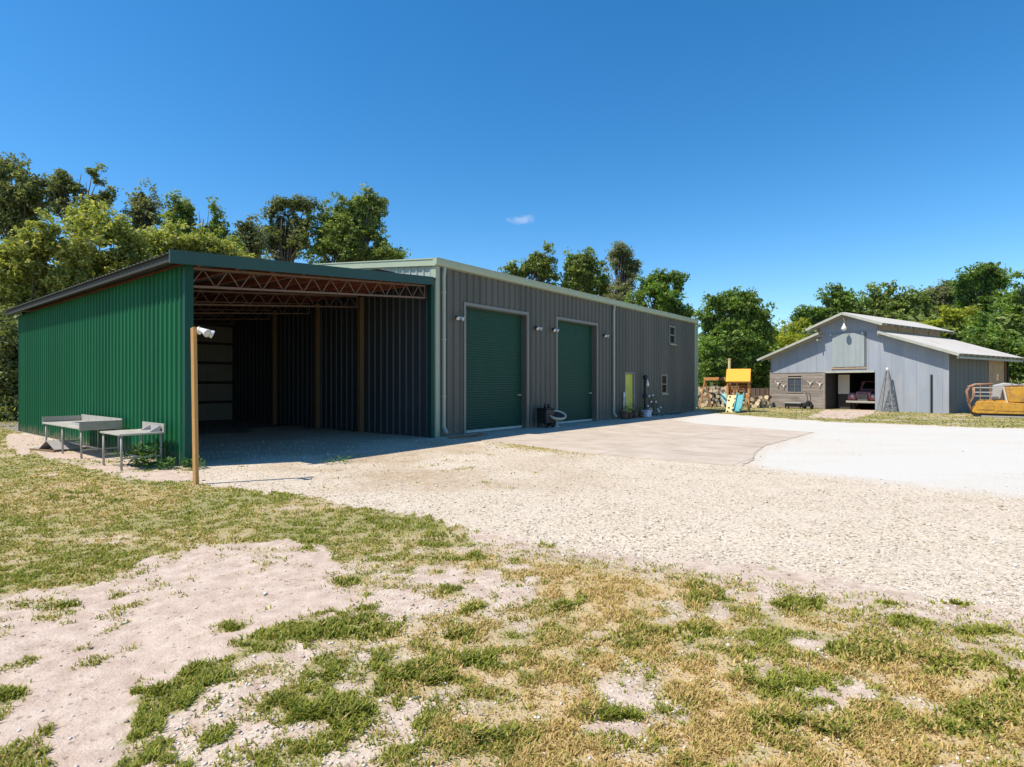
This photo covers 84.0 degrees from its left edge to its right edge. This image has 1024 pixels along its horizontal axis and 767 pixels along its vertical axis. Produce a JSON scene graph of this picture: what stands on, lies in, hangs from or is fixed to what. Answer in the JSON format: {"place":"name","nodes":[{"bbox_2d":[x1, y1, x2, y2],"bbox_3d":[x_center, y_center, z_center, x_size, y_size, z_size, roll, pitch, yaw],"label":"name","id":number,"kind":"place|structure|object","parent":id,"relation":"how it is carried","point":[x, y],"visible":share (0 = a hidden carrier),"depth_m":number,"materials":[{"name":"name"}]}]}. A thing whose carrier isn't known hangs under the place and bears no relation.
{"place":"outdoors","nodes":[
{"label":"outdoors","id":0,"kind":"place"},
{"bbox_2d":[0,405,1023,766],"bbox_3d":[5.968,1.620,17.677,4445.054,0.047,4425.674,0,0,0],"label":"ground","id":1,"kind":"structure","parent":0,"point":[932,461],"depth_m":5.20,"materials":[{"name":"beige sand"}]},
{"bbox_2d":[0,303,24,421],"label":"understory shrub","id":2,"kind":"object","parent":1,"relation":"on","point":[8,373],"visible":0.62,"depth_m":23.96,"materials":[{"name":"green plant"}]},
{"bbox_2d":[0,151,56,243],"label":"oak tree","id":3,"kind":"object","parent":1,"relation":"on","point":[23,197],"visible":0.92,"depth_m":35.18,"materials":[{"name":"green plant"}]},
{"bbox_2d":[0,202,111,332],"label":"broadleaf tree","id":4,"kind":"object","parent":1,"relation":"on","point":[28,272],"visible":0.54,"depth_m":25.51,"materials":[{"name":"green plant"}]},
{"bbox_2d":[29,440,85,451],"bbox_3d":[-10.970,1.484,13.746,1.087,0.272,0.713,0,0,27],"label":"sheet metal scrap","id":5,"kind":"object","parent":1,"relation":"on","point":[55,445],"visible":0.86,"depth_m":13.56,"materials":[{"name":"grey metal"}]},
{"bbox_2d":[36,163,122,239],"bbox_3d":[-28.316,-6.338,36.842,6.137,16.079,2.939,0,0,0],"label":"oak tree","id":6,"kind":"object","parent":1,"relation":"on","point":[62,188],"visible":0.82,"depth_m":36.71,"materials":[{"name":"green plant"}]},
{"bbox_2d":[42,414,122,458],"bbox_3d":[-10.032,1.215,13.221,2.940,0.870,0.800,0,0,39],"label":"steel table","id":7,"kind":"object","parent":1,"relation":"on","point":[97,423],"visible":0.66,"depth_m":12.94,"materials":[{"name":"silver metal"}]},
{"bbox_2d":[50,192,157,279],"bbox_3d":[-19.970,-3.686,28.113,7.182,10.782,3.889,0,0,0],"label":"broadleaf tree","id":8,"kind":"object","parent":1,"relation":"on","point":[129,252],"visible":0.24,"depth_m":27.22,"materials":[{"name":"green plant"}]},
{"bbox_2d":[100,421,164,470],"bbox_3d":[-7.381,1.215,11.045,1.100,0.870,0.760,0,0,39],"label":"steel table","id":9,"kind":"object","parent":1,"relation":"on","point":[121,433],"visible":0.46,"depth_m":10.98,"materials":[{"name":"silver metal"}]},
{"bbox_2d":[141,425,159,431],"bbox_3d":[-7.060,0.873,11.095,0.480,0.110,0.180,0,0,39],"label":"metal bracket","id":10,"kind":"object","parent":9,"relation":"on","point":[152,428],"visible":1,"depth_m":11.10,"materials":[{"name":"silver metal"}]},
{"bbox_2d":[111,440,172,469],"bbox_3d":[-7.095,1.362,11.036,1.361,0.555,0.998,0,0,39],"label":"weed clump","id":11,"kind":"object","parent":1,"relation":"on","point":[141,452],"visible":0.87,"depth_m":11.02,"materials":[{"name":"green plant"}]},
{"bbox_2d":[119,177,165,232],"bbox_3d":[-24.441,-5.985,38.065,3.994,15.376,2.618,0,0,0],"label":"ash tree","id":12,"kind":"object","parent":1,"relation":"on","point":[143,211],"visible":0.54,"depth_m":37.64,"materials":[{"name":"green plant"}]},
{"bbox_2d":[155,455,205,469],"bbox_3d":[-6.232,1.505,10.699,0.864,0.272,0.862,0,0,39],"label":"weed clump","id":13,"kind":"object","parent":1,"relation":"on","point":[168,459],"visible":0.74,"depth_m":10.73,"materials":[{"name":"green plant"}]},
{"bbox_2d":[115,218,255,257],"bbox_3d":[-18.851,-3.812,32.418,7.840,11.026,3.142,0,0,0],"label":"broadleaf tree","id":14,"kind":"object","parent":1,"relation":"on","point":[163,241],"visible":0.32,"depth_m":31.97,"materials":[{"name":"green plant"}]},
{"bbox_2d":[190,327,198,484],"bbox_3d":[-5.045,0.415,9.040,0.117,2.630,0.062,0,0,22],"label":"timber post","id":15,"kind":"object","parent":1,"relation":"on","point":[194,395],"visible":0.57,"depth_m":9.02,"materials":[{"name":"brown wood"}]},
{"bbox_2d":[197,327,214,337],"bbox_3d":[-4.879,-0.817,9.049,0.216,0.172,0.358,0,0,-10],"label":"floodlight","id":16,"kind":"object","parent":15,"relation":"attached to","point":[206,332],"visible":1,"depth_m":8.96,"materials":[{"name":"white plastic"}]},
{"bbox_2d":[154,188,248,254],"bbox_3d":[-20.193,-5.254,35.949,7.062,13.916,3.466,0,0,0],"label":"ash tree","id":17,"kind":"object","parent":1,"relation":"on","point":[185,209],"visible":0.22,"depth_m":35.77,"materials":[{"name":"green plant"}]},
{"bbox_2d":[4,249,435,466],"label":"open shed","id":18,"kind":"structure","parent":1,"relation":"on","point":[311,345],"depth_m":17.09,"materials":[{"name":"green paint"}]},
{"bbox_2d":[372,269,394,272],"bbox_3d":[-3.524,-2.964,15.176,0.302,0.150,1.314,0,0,32],"label":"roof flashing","id":19,"kind":"object","parent":18,"relation":"on","point":[381,270],"visible":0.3,"depth_m":15.09,"materials":[{"name":"green metal"}]},
{"bbox_2d":[232,214,280,258],"bbox_3d":[-18.454,-4.852,38.678,5.048,13.112,3.337,0,0,0],"label":"ash tree","id":20,"kind":"object","parent":1,"relation":"on","point":[248,232],"visible":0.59,"depth_m":37.74,"materials":[{"name":"green plant"}]},
{"bbox_2d":[258,193,325,261],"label":"live oak","id":21,"kind":"object","parent":1,"relation":"on","point":[289,239],"visible":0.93,"depth_m":45.50,"materials":[{"name":"green plant"}]},
{"bbox_2d":[319,455,352,463],"bbox_3d":[-3.540,1.558,11.519,0.677,0.153,0.683,0,0,39],"label":"weed clump","id":22,"kind":"object","parent":1,"relation":"on","point":[337,459],"visible":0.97,"depth_m":11.56,"materials":[{"name":"green plant"}]},
{"bbox_2d":[296,183,410,263],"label":"live oak","id":23,"kind":"object","parent":1,"relation":"on","point":[346,234],"visible":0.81,"depth_m":45.60,"materials":[{"name":"green plant"}]},
{"bbox_2d":[448,433,488,438],"bbox_3d":[-1.173,1.539,16.772,0.500,0.081,1.614,0,0,39],"label":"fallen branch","id":24,"kind":"object","parent":1,"relation":"on","point":[472,435],"visible":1,"depth_m":16.66,"materials":[{"name":"brown wood"}]},
{"bbox_2d":[316,257,699,436],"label":"metal workshop","id":25,"kind":"structure","parent":1,"relation":"on","point":[501,362],"depth_m":20.72,"materials":[{"name":"grey paint"}]},
{"bbox_2d":[456,316,464,320],"bbox_3d":[-1.609,-1.995,17.375,0.221,0.177,0.368,0,0,39],"label":"floodlight","id":26,"kind":"object","parent":25,"relation":"attached to","point":[458,318],"visible":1,"depth_m":17.33,"materials":[{"name":"white metal"}]},
{"bbox_2d":[463,302,528,434],"bbox_3d":[-0.566,-0.476,19.086,0.316,4.128,3.360,0,0,39],"label":"roller door","id":27,"kind":"structure","parent":25,"relation":"in","point":[495,339],"depth_m":19.22,"materials":[{"name":"green paint"}]},
{"bbox_2d":[556,316,597,423],"bbox_3d":[2.561,-0.486,23.005,0.316,4.148,3.150,0,0,39],"label":"roller door","id":28,"kind":"structure","parent":25,"relation":"in","point":[576,340],"depth_m":23.27,"materials":[{"name":"green paint"}]},
{"bbox_2d":[624,372,634,411],"bbox_3d":[5.437,0.529,26.486,0.130,2.118,1.010,0,0,39],"label":"door","id":29,"kind":"structure","parent":25,"relation":"in","point":[629,377],"depth_m":26.54,"materials":[{"name":"green paint"}]},
{"bbox_2d":[660,374,668,394],"bbox_3d":[7.897,0.055,29.466,0.160,1.050,0.820,0,0,39],"label":"window","id":30,"kind":"structure","parent":25,"relation":"in","point":[663,377],"depth_m":29.47,"materials":[{"name":"clear glass"}]},
{"bbox_2d":[669,325,676,345],"bbox_3d":[8.545,-2.555,30.280,0.160,1.030,0.860,0,0,39],"label":"window","id":31,"kind":"structure","parent":25,"relation":"in","point":[671,328],"depth_m":30.33,"materials":[{"name":"clear glass"}]},
{"bbox_2d":[497,240,564,286],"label":"background tree","id":32,"kind":"object","parent":1,"relation":"on","point":[538,266],"visible":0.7,"depth_m":54.58,"materials":[{"name":"green plant"}]},
{"bbox_2d":[559,246,603,295],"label":"background tree","id":33,"kind":"object","parent":1,"relation":"on","point":[580,270],"visible":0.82,"depth_m":54.84,"materials":[{"name":"green plant"}]},
{"bbox_2d":[593,259,614,298],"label":"background tree","id":34,"kind":"object","parent":1,"relation":"on","point":[604,278],"visible":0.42,"depth_m":56.42,"materials":[{"name":"green plant"}]},
{"bbox_2d":[601,240,642,304],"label":"cedar tree","id":35,"kind":"object","parent":1,"relation":"on","point":[623,262],"visible":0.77,"depth_m":54.07,"materials":[{"name":"green plant"}]},
{"bbox_2d":[638,405,643,416],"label":"potted plant","id":36,"kind":"object","parent":1,"relation":"on","point":[641,414],"visible":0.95,"depth_m":26.55,"materials":[{"name":"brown wood"}]},
{"bbox_2d":[643,375,647,409],"bbox_3d":[6.405,0.590,27.322,0.240,2.020,0.290,0,0,39],"label":"iron post","id":37,"kind":"object","parent":1,"relation":"on","point":[645,377],"visible":0.96,"depth_m":27.26,"materials":[{"name":"black metal"}]},
{"bbox_2d":[642,408,652,416],"bbox_3d":[6.417,1.363,26.987,0.367,0.451,0.470,0,0,39],"label":"potted plant","id":38,"kind":"object","parent":1,"relation":"on","point":[647,413],"visible":0.84,"depth_m":26.81,"materials":[{"name":"white plastic"}]},
{"bbox_2d":[647,394,661,415],"bbox_3d":[6.864,1.067,27.723,0.548,1.075,1.560,0,0,39],"label":"flowering bush","id":39,"kind":"object","parent":1,"relation":"on","point":[652,401],"visible":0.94,"depth_m":27.69,"materials":[{"name":"white plant"}]},
{"bbox_2d":[624,268,695,317],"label":"background tree","id":40,"kind":"object","parent":1,"relation":"on","point":[655,286],"visible":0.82,"depth_m":51.58,"materials":[{"name":"green plant"}]},
{"bbox_2d":[656,412,685,415],"bbox_3d":[8.209,1.549,29.144,0.526,0.051,3.480,0,0,39],"label":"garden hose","id":41,"kind":"object","parent":1,"relation":"on","point":[672,413],"visible":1,"depth_m":29.17,"materials":[{"name":"rubber"}]},
{"bbox_2d":[699,369,750,411],"bbox_3d":[12.935,0.417,33.768,1.999,2.513,5.954,0,0,2],"label":"swing set","id":42,"kind":"object","parent":1,"relation":"on","point":[733,402],"visible":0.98,"depth_m":32.33,"materials":[{"name":"brown wood"}]},
{"bbox_2d":[728,358,730,393],"bbox_3d":[13.010,0.100,34.000,0.200,3.200,0.200,0,0,0],"label":"tall pole","id":43,"kind":"object","parent":1,"relation":"on","point":[729,363],"visible":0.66,"depth_m":33.93,"materials":[{"name":"brown wood"}]},
{"bbox_2d":[692,286,780,395],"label":"maple tree","id":44,"kind":"object","parent":1,"relation":"on","point":[743,338],"visible":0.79,"depth_m":47.66,"materials":[{"name":"green plant"}]},
{"bbox_2d":[713,388,769,404],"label":"panel fence","id":45,"kind":"object","parent":1,"relation":"on","point":[762,392],"visible":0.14,"depth_m":41.32,"materials":[{"name":"brown wood"}]},
{"bbox_2d":[696,321,798,345],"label":"background tree","id":46,"kind":"object","parent":1,"relation":"on","point":[780,329],"visible":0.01,"depth_m":58.17,"materials":[{"name":"green plant"}]},
{"bbox_2d":[769,317,816,349],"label":"maple tree","id":47,"kind":"object","parent":1,"relation":"on","point":[784,339],"visible":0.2,"depth_m":51.37,"materials":[{"name":"green plant"}]},
{"bbox_2d":[784,402,804,408],"bbox_3d":[18.019,1.400,36.281,0.440,0.400,1.100,0,0,-34],"label":"bench","id":48,"kind":"object","parent":1,"relation":"on","point":[794,404],"visible":0.88,"depth_m":36.06,"materials":[{"name":"grey metal"}]},
{"bbox_2d":[803,393,813,408],"bbox_3d":[18.508,1.084,35.489,0.370,1.033,0.540,0,0,-34],"label":"garden tiller","id":49,"kind":"object","parent":1,"relation":"on","point":[808,403],"visible":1,"depth_m":35.41,"materials":[{"name":"black metal"}]},
{"bbox_2d":[786,282,874,333],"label":"background tree","id":50,"kind":"object","parent":1,"relation":"on","point":[839,300],"visible":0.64,"depth_m":55.89,"materials":[{"name":"green plant"}]},
{"bbox_2d":[838,375,852,408],"bbox_3d":[21.030,0.525,35.785,0.550,2.150,0.720,0,0,-34],"label":"leaning panel","id":51,"kind":"object","parent":1,"relation":"on","point":[843,386],"visible":0.82,"depth_m":35.64,"materials":[{"name":"white"}]},
{"bbox_2d":[846,380,874,408],"bbox_3d":[22.308,0.706,35.187,2.785,1.808,1.800,0,0,-34],"label":"vintage truck","id":52,"kind":"object","parent":1,"relation":"on","point":[865,393],"visible":0.63,"depth_m":34.93,"materials":[{"name":"red paint"}]},
{"bbox_2d":[698,289,1023,375],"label":"woods","id":53,"kind":"object","parent":1,"relation":"on","point":[1007,321],"visible":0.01,"depth_m":48.29,"materials":[{"name":"green plant"}]},
{"bbox_2d":[876,368,897,411],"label":"windmill tower","id":54,"kind":"structure","parent":1,"relation":"on","point":[889,383],"depth_m":32.06,"materials":[{"name":"grey metal"}]},
{"bbox_2d":[756,312,1023,413],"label":"barn","id":55,"kind":"structure","parent":1,"relation":"on","point":[930,370],"depth_m":33.46,"materials":[{"name":"blue paint"}]},
{"bbox_2d":[787,377,802,392],"bbox_3d":[18.405,0.100,37.000,0.060,1.040,1.060,0,0,-34],"label":"window","id":56,"kind":"structure","parent":55,"relation":"in","point":[794,384],"depth_m":36.97,"materials":[{"name":"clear glass"}]},
{"bbox_2d":[841,318,848,330],"bbox_3d":[20.004,-3.537,34.085,0.654,0.775,0.310,0,0,-34],"label":"hay hoist lamp","id":57,"kind":"object","parent":55,"relation":"attached to","point":[844,328],"visible":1,"depth_m":33.94,"materials":[{"name":"white metal"}]},
{"bbox_2d":[831,332,865,368],"bbox_3d":[20.245,-1.960,34.224,0.067,2.160,2.000,0,0,-34],"label":"loft door","id":58,"kind":"structure","parent":55,"relation":"in","point":[848,349],"depth_m":34.13,"materials":[{"name":"grey wood"}]},
{"bbox_2d":[851,279,941,320],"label":"background tree","id":59,"kind":"object","parent":1,"relation":"on","point":[902,304],"visible":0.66,"depth_m":55.48,"materials":[{"name":"green plant"}]},
{"bbox_2d":[923,278,955,316],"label":"background tree","id":60,"kind":"object","parent":1,"relation":"on","point":[939,296],"visible":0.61,"depth_m":57.55,"materials":[{"name":"green plant"}]},
{"bbox_2d":[924,302,960,313],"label":"background tree","id":61,"kind":"object","parent":1,"relation":"on","point":[953,305],"visible":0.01,"depth_m":57.15,"materials":[{"name":"green plant"}]},
{"bbox_2d":[920,305,982,341],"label":"sapling","id":62,"kind":"object","parent":1,"relation":"on","point":[949,315],"visible":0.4,"depth_m":48.87,"materials":[{"name":"green plant"}]},
{"bbox_2d":[943,261,1014,325],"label":"live oak","id":63,"kind":"object","parent":1,"relation":"on","point":[979,285],"visible":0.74,"depth_m":51.79,"materials":[{"name":"green plant"}]},
{"bbox_2d":[956,309,1023,386],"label":"understory shrub","id":64,"kind":"object","parent":1,"relation":"on","point":[980,332],"visible":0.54,"depth_m":41.49,"materials":[{"name":"green plant"}]},
{"bbox_2d":[965,374,1023,417],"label":"yellow crawler","id":65,"kind":"object","parent":1,"relation":"on","point":[1011,403],"visible":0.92,"depth_m":27.07,"materials":[{"name":"paint"}]},
{"bbox_2d":[981,415,1023,417],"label":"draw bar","id":66,"kind":"object","parent":1,"relation":"on","point":[1003,416],"visible":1,"depth_m":26.62,"materials":[{"name":"grey metal"}]},
{"bbox_2d":[988,269,1023,343],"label":"maple tree","id":67,"kind":"object","parent":1,"relation":"on","point":[1012,302],"visible":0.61,"depth_m":46.04,"materials":[{"name":"green plant"}]},
{"bbox_2d":[0,406,1023,766],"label":"grass","id":68,"kind":"structure","parent":0,"point":[344,712],"depth_m":3.25,"materials":[{"name":"green plant"}]},
{"bbox_2d":[0,0,1023,339],"label":"sky","id":69,"kind":"structure","parent":0,"point":[786,150],"materials":[{"name":"blue"}]},
{"bbox_2d":[437,418,813,465],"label":"concrete driveway","id":70,"kind":"structure","parent":0,"point":[662,439],"depth_m":16.11,"materials":[{"name":"beige concrete"}]},
{"bbox_2d":[536,404,555,427],"bbox_3d":[1.290,1.161,20.598,0.460,0.855,0.775,0,0,39],"label":"hand cart","id":71,"kind":"object","parent":70,"relation":"on","point":[545,413],"visible":0.96,"depth_m":20.34,"materials":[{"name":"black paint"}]},
{"bbox_2d":[550,410,566,426],"bbox_3d":[1.645,1.279,20.676,0.570,0.619,0.834,0,0,45],"label":"planter","id":72,"kind":"object","parent":70,"relation":"on","point":[558,415],"visible":0.88,"depth_m":20.60,"materials":[{"name":"stone"}]},
{"bbox_2d":[620,405,630,418],"bbox_3d":[5.052,1.254,25.320,0.543,0.668,0.540,0,0,0],"label":"potted plant","id":73,"kind":"object","parent":70,"relation":"on","point":[624,415],"visible":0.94,"depth_m":25.19,"materials":[{"name":"brown ceramic"}]},
{"bbox_2d":[627,406,632,418],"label":"potted plant","id":74,"kind":"object","parent":70,"relation":"on","point":[630,414],"visible":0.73,"depth_m":25.58,"materials":[{"name":"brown wood"}]},
{"bbox_2d":[630,403,639,417],"bbox_3d":[5.641,1.241,26.139,0.574,0.694,0.518,0,0,39],"label":"potted plant","id":75,"kind":"object","parent":70,"relation":"on","point":[635,414],"visible":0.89,"depth_m":25.99,"materials":[{"name":"brown ceramic"}]}
]}

